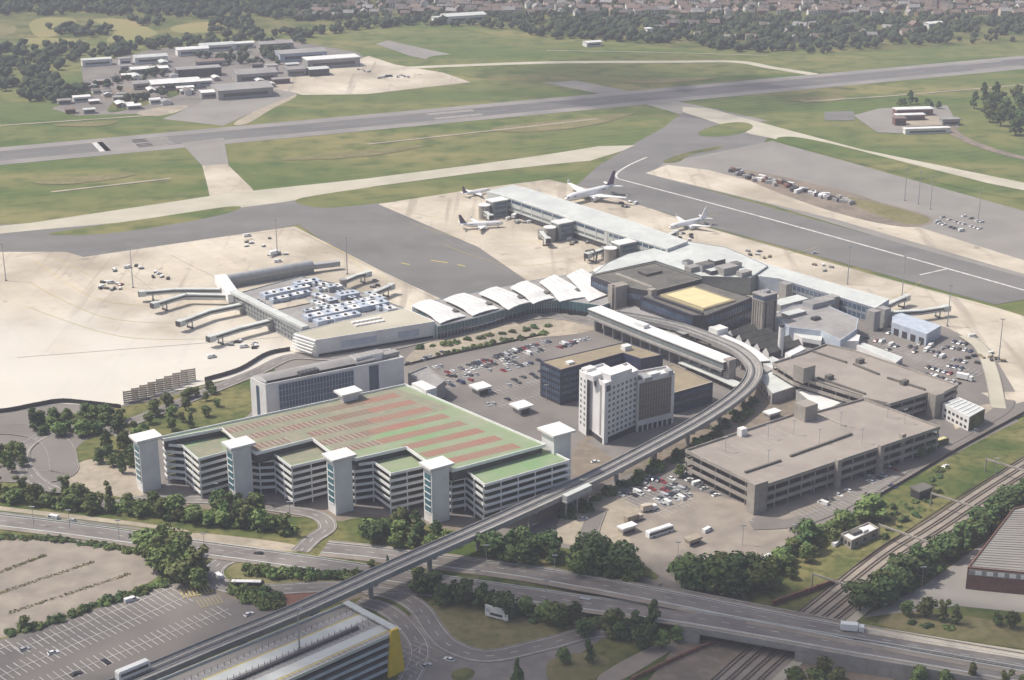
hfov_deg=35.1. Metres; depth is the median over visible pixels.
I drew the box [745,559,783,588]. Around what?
tree
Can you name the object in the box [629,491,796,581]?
dirt yard
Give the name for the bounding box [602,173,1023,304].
taxiway
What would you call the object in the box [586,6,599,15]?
house
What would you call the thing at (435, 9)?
house
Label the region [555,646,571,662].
tree
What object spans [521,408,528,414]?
window
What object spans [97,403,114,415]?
tree
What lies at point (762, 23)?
house
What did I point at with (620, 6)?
house
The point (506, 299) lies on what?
canopy roof
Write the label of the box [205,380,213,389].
tree
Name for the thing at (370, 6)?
house
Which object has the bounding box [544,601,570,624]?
tree
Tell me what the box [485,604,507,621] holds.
billboard
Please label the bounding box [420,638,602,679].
junction apron
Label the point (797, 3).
house
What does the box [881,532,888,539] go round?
bush
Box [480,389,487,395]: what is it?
window
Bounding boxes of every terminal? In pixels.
[591,262,701,309]
[640,282,751,340]
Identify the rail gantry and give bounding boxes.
[811,572,869,606]
[878,523,931,542]
[930,492,974,506]
[984,458,1023,471]
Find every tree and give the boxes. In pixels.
[0,450,7,463]
[3,485,23,503]
[4,440,16,450]
[5,450,15,471]
[11,475,26,492]
[12,441,25,456]
[16,614,29,626]
[17,454,28,466]
[24,482,42,502]
[28,407,44,429]
[36,409,45,420]
[36,425,47,434]
[39,415,56,427]
[39,493,53,506]
[46,407,60,418]
[48,421,68,434]
[55,495,65,502]
[56,475,69,493]
[60,412,70,420]
[61,408,72,415]
[61,493,79,509]
[63,420,72,428]
[63,482,90,500]
[73,418,92,435]
[77,402,89,417]
[81,491,103,510]
[84,404,99,418]
[89,421,105,433]
[92,447,104,462]
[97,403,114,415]
[97,412,111,424]
[99,429,112,446]
[102,443,116,456]
[102,480,114,500]
[103,494,114,512]
[106,452,118,466]
[108,413,126,423]
[109,418,124,431]
[114,408,126,415]
[115,452,127,473]
[116,430,132,449]
[119,492,133,500]
[120,500,134,514]
[123,444,133,457]
[125,453,134,465]
[128,527,162,550]
[130,420,137,427]
[130,427,142,441]
[130,500,150,517]
[139,422,149,430]
[140,543,158,558]
[142,411,154,423]
[144,546,166,572]
[146,491,160,504]
[147,404,161,415]
[148,398,161,405]
[151,535,170,549]
[152,497,167,516]
[154,522,172,537]
[155,526,192,547]
[157,557,176,578]
[159,392,175,403]
[163,537,194,563]
[164,494,185,512]
[164,558,190,584]
[165,395,173,405]
[165,404,178,416]
[166,416,175,430]
[171,508,183,520]
[176,412,184,421]
[177,534,190,546]
[180,390,188,396]
[180,396,191,409]
[182,550,190,566]
[183,386,193,396]
[184,503,201,520]
[185,407,194,426]
[185,566,207,589]
[187,544,209,570]
[192,386,199,395]
[201,404,211,416]
[201,510,214,525]
[202,391,208,400]
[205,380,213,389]
[208,385,216,393]
[208,488,225,504]
[210,498,222,512]
[212,398,220,406]
[214,507,230,523]
[217,501,231,514]
[224,492,234,502]
[229,503,242,521]
[233,492,242,504]
[235,498,251,524]
[246,491,265,511]
[246,508,277,527]
[263,514,278,529]
[277,512,290,534]
[356,517,375,534]
[358,520,385,542]
[367,559,374,566]
[380,517,392,532]
[386,532,405,547]
[389,506,411,525]
[390,518,410,535]
[406,524,420,546]
[407,566,428,593]
[408,509,425,525]
[416,521,425,539]
[422,532,438,543]
[422,570,443,590]
[429,520,443,537]
[432,583,454,605]
[439,529,452,537]
[445,577,473,603]
[472,582,488,606]
[474,529,511,556]
[483,589,505,606]
[491,589,518,616]
[496,544,517,561]
[505,530,514,543]
[510,525,531,544]
[510,657,524,679]
[513,540,540,565]
[514,595,532,612]
[524,533,548,554]
[533,599,554,621]
[534,529,562,552]
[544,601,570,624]
[545,548,560,564]
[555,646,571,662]
[565,542,581,559]
[566,549,593,574]
[566,601,585,622]
[574,616,595,636]
[575,529,608,541]
[575,534,611,564]
[583,541,606,576]
[584,638,595,661]
[595,548,636,579]
[600,607,624,633]
[604,542,619,559]
[608,539,640,559]
[611,617,630,635]
[611,619,632,640]
[618,560,644,581]
[629,609,644,638]
[632,622,654,648]
[635,558,645,569]
[644,598,660,632]
[653,628,670,647]
[666,552,703,583]
[671,448,677,459]
[671,564,706,590]
[671,623,682,640]
[673,464,686,476]
[697,552,714,562]
[700,558,734,592]
[712,550,728,559]
[714,568,749,597]
[721,557,747,579]
[725,550,751,569]
[744,551,766,568]
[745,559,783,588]
[765,552,784,572]
[771,546,794,565]
[778,555,790,570]
[781,545,794,556]
[784,665,806,679]
[785,536,801,552]
[785,566,798,578]
[789,517,823,540]
[796,520,816,545]
[799,545,815,561]
[803,676,819,679]
[805,667,828,679]
[808,655,833,677]
[809,544,818,553]
[814,523,825,538]
[822,519,839,532]
[826,527,839,540]
[827,666,848,679]
[832,511,855,531]
[833,508,855,523]
[841,578,877,610]
[852,500,875,520]
[859,492,888,518]
[867,569,899,589]
[867,579,889,604]
[870,574,900,606]
[879,565,903,589]
[887,552,928,583]
[887,567,912,581]
[895,97,904,104]
[897,570,915,592]
[899,600,914,615]
[907,90,914,103]
[910,542,930,568]
[910,664,927,679]
[914,596,938,616]
[916,446,926,456]
[921,546,944,574]
[924,97,930,103]
[925,441,933,452]
[926,530,962,555]
[933,533,961,560]
[933,539,943,558]
[936,101,941,108]
[937,599,951,620]
[939,669,953,679]
[950,604,962,623]
[953,520,976,544]
[953,521,971,548]
[962,519,976,534]
[966,505,993,520]
[968,662,976,675]
[969,90,979,108]
[972,509,996,532]
[972,520,990,540]
[980,82,989,102]
[980,102,991,112]
[983,496,999,521]
[984,108,995,121]
[985,91,998,103]
[988,504,1000,530]
[991,81,1000,93]
[991,101,1001,109]
[991,611,1002,624]
[992,105,1010,125]
[992,489,1020,503]
[993,497,1019,520]
[995,90,1006,102]
[997,484,1023,506]
[1000,96,1011,107]
[1001,668,1015,679]
[1003,610,1021,627]
[1007,110,1014,119]
[1007,483,1023,493]
[1008,104,1015,110]
[1008,117,1023,134]
[1009,110,1023,124]
[1010,84,1022,98]
[1012,489,1023,505]
[1014,93,1023,106]
[1016,478,1023,485]
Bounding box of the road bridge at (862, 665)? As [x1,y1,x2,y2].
[673,588,1023,679]
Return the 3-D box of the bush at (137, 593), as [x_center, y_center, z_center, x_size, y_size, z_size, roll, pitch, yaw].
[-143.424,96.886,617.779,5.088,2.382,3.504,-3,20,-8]
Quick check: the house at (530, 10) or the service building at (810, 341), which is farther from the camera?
the house at (530, 10)
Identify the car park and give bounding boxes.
[0,582,275,679]
[128,380,575,522]
[158,600,404,679]
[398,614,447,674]
[685,398,939,514]
[761,469,886,518]
[772,344,957,418]
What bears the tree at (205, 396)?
on the ground at (262, 164)
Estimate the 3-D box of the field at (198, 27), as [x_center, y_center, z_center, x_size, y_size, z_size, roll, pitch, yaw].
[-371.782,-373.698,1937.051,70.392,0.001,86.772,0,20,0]
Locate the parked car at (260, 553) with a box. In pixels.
[253,551,263,554]
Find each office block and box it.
[540,342,662,404]
[668,364,712,413]
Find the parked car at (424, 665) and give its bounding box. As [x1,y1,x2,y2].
[420,662,432,667]
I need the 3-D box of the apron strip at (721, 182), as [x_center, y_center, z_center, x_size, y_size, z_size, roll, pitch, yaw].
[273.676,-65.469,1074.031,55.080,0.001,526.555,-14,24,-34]
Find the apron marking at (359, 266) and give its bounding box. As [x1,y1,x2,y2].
[22,198,988,356]
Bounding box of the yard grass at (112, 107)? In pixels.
[107,90,179,111]
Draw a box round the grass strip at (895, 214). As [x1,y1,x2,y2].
[848,197,928,224]
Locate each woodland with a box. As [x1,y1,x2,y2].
[0,0,371,100]
[76,32,305,103]
[366,0,1023,52]
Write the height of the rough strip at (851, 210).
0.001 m
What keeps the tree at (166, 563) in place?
on the ground at (262, 164)
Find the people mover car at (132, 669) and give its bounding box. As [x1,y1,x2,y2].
[115,658,150,679]
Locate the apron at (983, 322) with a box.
[379,179,1023,403]
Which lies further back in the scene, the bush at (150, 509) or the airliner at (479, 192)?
the airliner at (479, 192)
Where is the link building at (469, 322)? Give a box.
[412,271,609,338]
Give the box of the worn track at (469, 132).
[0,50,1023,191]
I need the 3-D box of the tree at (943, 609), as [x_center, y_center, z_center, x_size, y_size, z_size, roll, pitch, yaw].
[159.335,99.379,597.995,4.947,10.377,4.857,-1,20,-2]
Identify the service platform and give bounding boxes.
[561,483,592,515]
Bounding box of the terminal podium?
[618,305,727,342]
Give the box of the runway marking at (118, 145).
[3,58,1023,160]
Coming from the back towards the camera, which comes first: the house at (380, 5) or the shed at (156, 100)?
the house at (380, 5)
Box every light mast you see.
[0,243,6,280]
[128,249,133,287]
[273,219,277,255]
[344,236,347,273]
[846,246,851,284]
[901,256,907,294]
[946,285,953,325]
[997,321,1002,361]
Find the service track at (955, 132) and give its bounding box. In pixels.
[944,125,1023,158]
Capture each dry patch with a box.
[35,173,137,183]
[54,120,117,125]
[283,145,422,159]
[491,113,633,131]
[617,77,717,82]
[787,95,845,101]
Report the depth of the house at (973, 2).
2088.15 m
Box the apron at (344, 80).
[273,56,468,94]
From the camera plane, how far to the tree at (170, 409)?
784.61 m
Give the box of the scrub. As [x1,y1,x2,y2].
[649,640,893,679]
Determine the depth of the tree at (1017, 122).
1373.40 m
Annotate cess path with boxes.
[772,603,874,679]
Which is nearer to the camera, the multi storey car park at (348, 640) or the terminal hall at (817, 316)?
the multi storey car park at (348, 640)
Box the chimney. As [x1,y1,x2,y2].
[778,324,783,356]
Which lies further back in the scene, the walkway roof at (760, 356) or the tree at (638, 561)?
the walkway roof at (760, 356)
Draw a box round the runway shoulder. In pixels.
[0,56,1023,164]
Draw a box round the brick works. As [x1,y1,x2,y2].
[965,505,1023,594]
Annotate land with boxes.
[0,0,1023,51]
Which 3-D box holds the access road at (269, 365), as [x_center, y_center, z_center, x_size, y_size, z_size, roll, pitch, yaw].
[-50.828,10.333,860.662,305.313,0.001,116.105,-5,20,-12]
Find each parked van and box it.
[46,513,58,519]
[106,280,114,283]
[124,595,138,603]
[206,353,216,358]
[213,571,222,579]
[239,343,248,347]
[456,379,464,383]
[523,350,531,354]
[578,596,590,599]
[633,488,643,495]
[660,491,670,498]
[661,498,671,504]
[674,493,685,500]
[676,484,687,492]
[691,479,702,485]
[702,526,712,533]
[817,499,829,505]
[831,540,840,546]
[878,338,885,343]
[888,341,895,346]
[923,346,929,351]
[968,333,977,337]
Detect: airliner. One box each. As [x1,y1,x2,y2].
[458,215,503,229]
[461,186,489,195]
[565,170,627,200]
[669,207,712,229]
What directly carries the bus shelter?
on the ground at (262, 164)
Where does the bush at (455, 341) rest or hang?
on the forecourt
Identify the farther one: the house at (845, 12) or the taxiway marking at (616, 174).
the house at (845, 12)
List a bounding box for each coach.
[230,579,264,586]
[645,523,673,538]
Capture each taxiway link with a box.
[182,138,228,165]
[202,164,252,195]
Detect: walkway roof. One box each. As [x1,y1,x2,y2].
[678,360,739,386]
[707,330,769,361]
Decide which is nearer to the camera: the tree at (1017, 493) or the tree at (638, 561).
the tree at (638, 561)
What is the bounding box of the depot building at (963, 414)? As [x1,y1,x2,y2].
[942,397,984,430]
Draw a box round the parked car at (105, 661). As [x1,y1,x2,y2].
[100,658,110,664]
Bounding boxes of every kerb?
[0,423,78,482]
[13,424,336,551]
[125,313,678,423]
[207,549,474,596]
[360,596,430,679]
[362,584,611,661]
[580,511,661,582]
[959,336,1006,407]
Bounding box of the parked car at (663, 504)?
[657,502,666,506]
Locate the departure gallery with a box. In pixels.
[214,260,339,302]
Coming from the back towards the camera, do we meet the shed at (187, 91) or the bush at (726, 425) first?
the shed at (187, 91)
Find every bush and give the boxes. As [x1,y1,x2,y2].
[0,486,16,500]
[3,533,13,539]
[3,628,16,637]
[15,494,25,501]
[16,625,31,633]
[21,534,33,540]
[25,622,33,631]
[31,621,46,630]
[35,488,63,506]
[40,534,50,540]
[46,612,65,623]
[49,534,60,542]
[50,496,66,509]
[58,535,68,543]
[67,496,85,511]
[67,606,85,616]
[67,608,76,617]
[79,603,90,612]
[87,602,97,607]
[88,539,97,546]
[92,542,100,548]
[95,598,111,606]
[101,593,114,603]
[102,543,114,549]
[107,542,118,549]
[111,499,127,513]
[114,591,122,602]
[116,545,125,550]
[117,589,132,599]
[121,546,134,554]
[130,590,140,596]
[131,547,140,553]
[132,498,151,513]
[133,585,150,595]
[139,584,152,592]
[140,502,154,516]
[148,579,161,588]
[150,510,164,518]
[157,577,170,588]
[163,509,173,520]
[178,510,192,522]
[192,515,204,525]
[220,518,233,528]
[226,581,247,594]
[231,521,242,528]
[233,587,251,598]
[236,522,254,528]
[239,592,258,603]
[241,562,258,576]
[245,581,259,591]
[250,524,263,532]
[251,595,267,605]
[252,564,271,577]
[256,562,270,577]
[256,584,271,593]
[257,590,269,596]
[257,598,272,610]
[263,524,278,531]
[264,595,286,609]
[265,566,287,578]
[267,589,283,594]
[269,592,285,601]
[270,523,280,533]
[274,570,285,580]
[279,523,299,536]
[280,565,296,578]
[288,567,305,575]
[294,567,315,581]
[305,566,317,576]
[311,568,322,580]
[317,569,325,579]
[320,569,340,579]
[322,568,329,578]
[334,568,352,580]
[339,567,360,580]
[349,567,363,577]
[415,343,423,349]
[439,340,452,346]
[452,339,460,344]
[463,336,471,340]
[470,343,483,348]
[470,586,488,601]
[475,334,485,339]
[483,341,492,346]
[484,332,493,336]
[499,337,508,341]
[516,334,525,340]
[516,601,535,616]
[522,326,530,331]
[526,606,542,623]
[530,324,538,328]
[538,329,548,335]
[558,505,575,512]
[558,510,575,519]
[575,497,586,505]
[578,503,594,513]
[586,617,598,627]
[589,497,593,505]
[591,492,602,500]
[595,616,603,629]
[601,487,616,496]
[602,628,623,640]
[603,485,617,492]
[616,479,629,486]
[628,477,641,485]
[631,472,642,478]
[633,469,648,479]
[645,465,655,474]
[647,456,665,467]
[650,462,664,472]
[666,457,677,463]
[671,448,684,454]
[675,451,685,462]
[690,437,705,445]
[698,434,712,442]
[709,430,723,437]
[710,424,723,430]
[716,417,729,423]
[722,422,730,428]
[728,409,739,416]
[730,415,745,422]
[738,412,748,418]
[739,402,749,408]
[741,406,754,415]
[745,400,755,407]
[748,396,759,402]
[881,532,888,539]
[889,502,897,508]
[890,509,901,515]
[898,515,909,522]
[904,506,914,510]
[907,618,916,624]
[911,498,919,503]
[911,510,921,517]
[916,506,925,510]
[919,622,934,628]
[923,498,932,503]
[928,476,934,482]
[931,466,945,472]
[933,488,943,493]
[936,473,943,478]
[942,624,955,630]
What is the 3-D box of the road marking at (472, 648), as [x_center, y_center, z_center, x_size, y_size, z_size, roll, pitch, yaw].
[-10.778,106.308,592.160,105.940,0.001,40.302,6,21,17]
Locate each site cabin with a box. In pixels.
[617,521,637,534]
[683,533,702,546]
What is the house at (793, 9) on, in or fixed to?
on the land
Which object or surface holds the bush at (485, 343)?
on the forecourt
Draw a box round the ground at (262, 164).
[0,22,1023,580]
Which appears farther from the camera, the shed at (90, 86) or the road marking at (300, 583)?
the shed at (90, 86)
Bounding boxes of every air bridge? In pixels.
[138,287,225,300]
[150,293,233,310]
[175,301,244,328]
[206,317,273,344]
[339,270,371,286]
[373,283,394,296]
[483,211,493,220]
[538,228,550,245]
[584,246,604,262]
[668,229,678,236]
[888,294,910,307]
[890,304,950,322]
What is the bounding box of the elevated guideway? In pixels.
[107,310,762,679]
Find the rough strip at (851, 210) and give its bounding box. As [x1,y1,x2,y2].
[733,170,932,226]
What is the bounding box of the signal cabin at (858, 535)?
[840,522,877,548]
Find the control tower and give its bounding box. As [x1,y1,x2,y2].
[751,284,778,331]
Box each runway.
[0,59,1023,160]
[377,40,767,121]
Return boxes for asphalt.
[163,89,297,125]
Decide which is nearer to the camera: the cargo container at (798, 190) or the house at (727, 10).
the cargo container at (798, 190)
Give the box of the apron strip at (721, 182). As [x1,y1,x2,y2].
[647,165,1023,273]
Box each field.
[0,23,16,35]
[0,534,160,637]
[24,38,84,43]
[29,17,76,37]
[94,18,156,41]
[170,22,226,32]
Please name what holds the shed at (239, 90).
on the yard at (89, 73)
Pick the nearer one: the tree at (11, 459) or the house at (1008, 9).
the tree at (11, 459)
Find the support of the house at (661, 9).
on the land
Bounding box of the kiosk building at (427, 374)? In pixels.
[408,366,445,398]
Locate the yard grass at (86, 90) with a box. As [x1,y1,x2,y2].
[43,84,94,100]
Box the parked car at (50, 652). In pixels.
[47,650,59,654]
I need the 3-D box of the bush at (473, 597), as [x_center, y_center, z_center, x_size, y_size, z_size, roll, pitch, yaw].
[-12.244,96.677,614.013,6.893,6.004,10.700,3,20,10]
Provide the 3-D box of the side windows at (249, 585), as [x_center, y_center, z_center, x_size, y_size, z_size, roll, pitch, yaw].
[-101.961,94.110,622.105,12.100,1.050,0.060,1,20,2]
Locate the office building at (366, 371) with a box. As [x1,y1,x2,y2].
[250,349,403,415]
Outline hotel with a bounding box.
[579,362,674,444]
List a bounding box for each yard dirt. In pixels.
[100,87,145,99]
[137,105,187,115]
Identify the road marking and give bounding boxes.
[0,515,1022,679]
[15,427,334,551]
[128,314,688,422]
[208,553,431,595]
[324,543,1022,669]
[356,597,427,679]
[367,586,629,660]
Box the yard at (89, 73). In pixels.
[52,39,363,114]
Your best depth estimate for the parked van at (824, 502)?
692.71 m
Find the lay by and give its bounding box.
[68,459,145,496]
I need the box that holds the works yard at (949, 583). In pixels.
[862,538,1023,617]
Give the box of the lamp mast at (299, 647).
[294,608,300,650]
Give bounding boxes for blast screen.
[123,389,138,403]
[131,386,146,400]
[139,383,154,396]
[147,380,162,393]
[156,377,171,390]
[164,374,179,387]
[172,371,187,384]
[181,368,195,381]
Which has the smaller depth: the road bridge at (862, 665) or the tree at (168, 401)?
the road bridge at (862, 665)
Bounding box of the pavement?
[0,526,1023,679]
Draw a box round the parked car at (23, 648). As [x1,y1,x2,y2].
[18,646,30,651]
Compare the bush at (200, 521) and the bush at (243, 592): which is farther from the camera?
the bush at (200, 521)
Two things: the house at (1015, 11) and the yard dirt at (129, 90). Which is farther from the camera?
the house at (1015, 11)
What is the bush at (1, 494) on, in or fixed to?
on the verge at (306, 526)
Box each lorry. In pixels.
[268,249,280,255]
[511,213,516,218]
[624,512,642,522]
[640,502,656,512]
[840,621,864,632]
[956,372,973,381]
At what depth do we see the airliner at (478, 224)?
1101.01 m
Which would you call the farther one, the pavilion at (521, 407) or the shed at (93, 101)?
the shed at (93, 101)
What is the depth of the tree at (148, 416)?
775.63 m
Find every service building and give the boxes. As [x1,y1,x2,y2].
[761,356,778,372]
[785,345,804,358]
[794,333,821,348]
[844,334,859,349]
[856,343,902,364]
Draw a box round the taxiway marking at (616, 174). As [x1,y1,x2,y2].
[403,157,1023,289]
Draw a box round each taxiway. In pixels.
[0,145,633,232]
[0,200,525,298]
[386,60,817,74]
[577,109,767,187]
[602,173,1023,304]
[657,141,1023,276]
[683,107,1023,189]
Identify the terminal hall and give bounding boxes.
[592,241,767,294]
[776,295,857,346]
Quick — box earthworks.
[557,491,639,544]
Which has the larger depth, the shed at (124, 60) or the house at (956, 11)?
the house at (956, 11)
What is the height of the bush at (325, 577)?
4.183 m
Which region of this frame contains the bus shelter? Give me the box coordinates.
[763,408,781,419]
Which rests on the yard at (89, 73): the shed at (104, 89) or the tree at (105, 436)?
the shed at (104, 89)
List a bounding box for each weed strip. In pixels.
[0,554,46,572]
[0,561,94,593]
[9,572,130,613]
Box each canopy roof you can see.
[411,299,465,323]
[444,293,498,315]
[479,286,529,310]
[510,280,554,304]
[539,274,584,301]
[567,269,606,301]
[796,389,844,409]
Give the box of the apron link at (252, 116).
[234,95,296,124]
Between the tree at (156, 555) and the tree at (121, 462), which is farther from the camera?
the tree at (121, 462)
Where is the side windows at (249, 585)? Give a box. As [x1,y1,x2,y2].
[234,584,261,586]
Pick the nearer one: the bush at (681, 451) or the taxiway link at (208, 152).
the bush at (681, 451)
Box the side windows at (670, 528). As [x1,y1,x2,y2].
[650,527,672,535]
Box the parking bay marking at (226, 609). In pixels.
[0,335,982,679]
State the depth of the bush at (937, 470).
725.17 m
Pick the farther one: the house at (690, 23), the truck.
the house at (690, 23)
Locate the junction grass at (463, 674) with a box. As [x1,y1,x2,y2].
[451,668,474,679]
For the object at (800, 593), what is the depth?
616.78 m
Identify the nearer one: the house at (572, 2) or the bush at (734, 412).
the bush at (734, 412)
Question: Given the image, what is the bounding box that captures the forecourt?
[406,319,593,361]
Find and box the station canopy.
[586,305,736,385]
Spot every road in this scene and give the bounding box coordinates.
[0,424,77,481]
[0,515,1019,679]
[14,424,335,551]
[124,314,719,423]
[204,551,434,595]
[321,543,1023,669]
[355,597,429,679]
[365,585,630,661]
[581,510,660,585]
[589,373,741,458]
[749,399,1014,529]
[752,402,1023,520]
[960,335,1005,407]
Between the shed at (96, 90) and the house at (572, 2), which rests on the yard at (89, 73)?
the shed at (96, 90)
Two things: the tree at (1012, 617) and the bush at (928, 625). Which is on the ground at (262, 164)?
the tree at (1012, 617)
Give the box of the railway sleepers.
[712,458,1023,679]
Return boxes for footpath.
[597,638,682,679]
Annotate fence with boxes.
[0,398,120,412]
[204,347,289,380]
[404,333,541,365]
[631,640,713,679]
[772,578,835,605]
[853,411,1023,510]
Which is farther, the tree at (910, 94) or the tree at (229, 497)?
the tree at (910, 94)
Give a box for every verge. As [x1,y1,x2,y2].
[0,407,79,437]
[0,482,411,548]
[0,506,187,531]
[47,369,274,435]
[76,434,135,468]
[183,503,464,530]
[201,584,365,606]
[427,54,593,81]
[879,611,1023,647]
[954,404,993,433]
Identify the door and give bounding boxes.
[893,328,898,335]
[902,331,906,338]
[910,334,915,341]
[919,337,923,344]
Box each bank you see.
[190,533,295,550]
[283,593,314,604]
[339,517,658,579]
[605,387,795,480]
[746,419,1023,605]
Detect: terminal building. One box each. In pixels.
[229,276,403,341]
[290,308,434,356]
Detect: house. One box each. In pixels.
[311,6,323,10]
[312,10,323,18]
[322,6,334,10]
[328,2,339,6]
[342,1,353,6]
[343,8,353,16]
[355,0,367,4]
[355,4,361,11]
[361,3,374,8]
[369,9,378,14]
[378,1,384,11]
[383,8,392,14]
[385,0,397,7]
[397,4,410,13]
[400,10,409,14]
[406,0,418,4]
[410,3,422,9]
[412,6,425,15]
[420,0,428,6]
[425,4,435,11]
[431,6,443,13]
[445,7,457,12]
[446,2,457,6]
[455,3,462,12]
[457,0,470,5]
[465,4,476,9]
[472,0,482,7]
[478,7,490,12]
[483,2,494,6]
[491,6,501,13]
[495,3,506,6]
[501,5,514,12]
[511,3,522,10]
[524,0,533,8]
[526,9,534,14]
[534,7,544,14]
[543,0,554,7]
[545,1,551,8]
[554,2,565,10]
[564,1,575,6]
[568,3,573,12]
[572,7,580,15]
[575,2,588,12]
[576,0,584,3]
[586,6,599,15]
[590,0,598,4]
[599,0,612,6]
[602,4,611,8]
[614,4,623,9]
[617,0,630,7]
[618,9,628,14]
[625,1,638,9]
[626,3,640,12]
[633,6,644,15]
[644,5,657,14]
[649,2,662,5]
[657,4,669,14]
[658,0,669,5]
[666,14,676,18]
[666,18,679,27]
[669,8,679,12]
[677,0,689,7]
[679,2,691,9]
[680,10,689,15]
[685,18,699,28]
[690,7,704,14]
[696,2,708,10]
[705,18,719,26]
[709,2,720,10]
[710,7,721,13]
[719,0,730,8]
[723,5,731,14]
[732,6,742,13]
[743,4,751,10]
[744,8,754,12]
[746,1,756,7]
[757,7,767,14]
[758,4,768,10]
[759,21,769,28]
[767,0,778,4]
[770,3,779,9]
[777,7,785,14]
[778,0,790,6]
[782,3,795,7]
[787,7,797,15]
[790,34,798,41]
[791,0,801,7]
[792,20,807,31]
[799,4,809,11]
[801,0,814,5]
[806,9,816,14]
[809,32,820,42]
[815,4,829,14]
[819,0,828,5]
[828,2,841,9]
[829,6,840,13]
[838,0,849,3]
[838,9,848,15]
[842,3,852,9]
[849,9,858,13]
[850,0,863,7]
[857,6,869,14]
[859,2,873,8]
[866,30,877,35]
[868,1,880,8]
[869,9,879,15]
[880,6,889,13]
[887,0,897,7]
[891,2,901,10]
[897,0,909,7]
[899,27,912,36]
[904,8,913,15]
[906,2,920,11]
[908,19,919,26]
[909,0,919,3]
[916,9,927,15]
[920,0,931,5]
[923,4,936,13]
[924,1,936,5]
[931,9,944,18]
[938,0,950,7]
[939,6,951,14]
[940,4,953,8]
[950,8,961,13]
[953,0,965,4]
[956,4,967,8]
[965,8,975,14]
[967,0,980,5]
[976,6,988,14]
[989,6,997,14]
[998,6,1012,15]
[1003,0,1013,6]
[1011,8,1023,16]
[1015,3,1023,7]
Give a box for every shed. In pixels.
[56,98,71,104]
[64,107,75,113]
[72,94,90,102]
[80,57,112,66]
[82,107,95,113]
[88,83,96,90]
[88,99,99,103]
[91,88,100,93]
[92,78,110,84]
[100,87,110,96]
[102,92,111,97]
[109,73,120,81]
[112,95,124,100]
[114,100,125,107]
[115,91,127,94]
[118,56,131,64]
[119,64,131,70]
[120,73,130,79]
[121,102,133,107]
[126,103,140,109]
[128,66,149,73]
[130,79,154,89]
[131,72,140,79]
[133,53,167,64]
[145,86,155,93]
[147,77,200,90]
[148,97,160,103]
[149,65,168,72]
[150,95,167,98]
[158,59,168,66]
[160,98,170,104]
[169,73,177,77]
[174,64,221,77]
[175,45,208,56]
[175,85,193,91]
[179,88,193,93]
[181,87,191,94]
[193,58,224,65]
[198,89,215,98]
[199,41,234,51]
[201,78,211,85]
[209,81,273,99]
[211,75,220,80]
[231,67,277,82]
[235,41,254,48]
[250,62,263,67]
[253,77,263,80]
[256,39,293,50]
[264,63,278,72]
[270,76,289,83]
[274,47,326,62]
[283,65,305,75]
[284,62,298,65]
[302,53,359,67]
[306,66,328,76]
[440,11,486,23]
[582,40,602,46]
[644,27,652,32]
[728,324,757,338]
[736,326,773,342]
[745,331,778,346]
[754,335,792,352]
[762,339,801,357]
[891,313,940,345]
[909,482,933,499]
[923,21,941,28]
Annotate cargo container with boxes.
[745,175,754,179]
[765,180,773,183]
[794,188,802,193]
[839,199,847,203]
[847,200,854,204]
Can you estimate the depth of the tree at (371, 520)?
662.83 m
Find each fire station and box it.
[892,106,933,115]
[892,116,906,125]
[893,112,925,119]
[902,126,950,133]
[939,117,960,125]
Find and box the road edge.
[0,512,159,530]
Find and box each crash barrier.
[0,513,1023,667]
[1,526,1009,679]
[320,552,1023,670]
[328,542,1023,657]
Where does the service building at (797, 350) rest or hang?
on the ground at (262, 164)
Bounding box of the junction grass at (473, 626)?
[432,603,553,648]
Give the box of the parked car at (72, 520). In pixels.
[66,518,76,521]
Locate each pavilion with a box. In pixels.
[468,381,492,395]
[509,400,533,414]
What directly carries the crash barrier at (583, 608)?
on the ground at (262, 164)
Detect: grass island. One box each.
[49,206,240,234]
[296,162,589,207]
[663,146,722,162]
[698,122,752,136]
[777,137,1023,198]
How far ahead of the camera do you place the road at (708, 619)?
616.32 m
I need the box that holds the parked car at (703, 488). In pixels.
[699,486,709,489]
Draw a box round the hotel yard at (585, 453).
[572,435,613,483]
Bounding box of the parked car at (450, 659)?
[443,656,454,661]
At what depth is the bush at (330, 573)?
629.37 m
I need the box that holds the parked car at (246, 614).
[243,611,254,616]
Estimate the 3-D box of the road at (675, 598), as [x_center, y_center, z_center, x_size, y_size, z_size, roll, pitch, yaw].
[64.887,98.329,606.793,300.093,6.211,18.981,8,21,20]
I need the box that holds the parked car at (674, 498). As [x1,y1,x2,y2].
[671,496,679,501]
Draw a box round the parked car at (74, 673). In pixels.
[70,670,82,676]
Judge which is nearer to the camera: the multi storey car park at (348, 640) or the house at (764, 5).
the multi storey car park at (348, 640)
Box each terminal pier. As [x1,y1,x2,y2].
[486,185,687,251]
[750,257,890,330]
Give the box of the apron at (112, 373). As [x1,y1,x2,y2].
[0,226,439,412]
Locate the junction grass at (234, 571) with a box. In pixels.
[227,562,343,583]
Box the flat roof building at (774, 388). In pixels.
[758,369,793,403]
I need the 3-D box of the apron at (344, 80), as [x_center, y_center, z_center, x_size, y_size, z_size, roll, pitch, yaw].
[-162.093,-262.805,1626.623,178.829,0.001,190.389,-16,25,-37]
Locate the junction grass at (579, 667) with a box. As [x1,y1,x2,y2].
[546,653,608,679]
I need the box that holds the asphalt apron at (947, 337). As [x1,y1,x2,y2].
[857,319,1014,392]
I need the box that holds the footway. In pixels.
[864,626,1023,658]

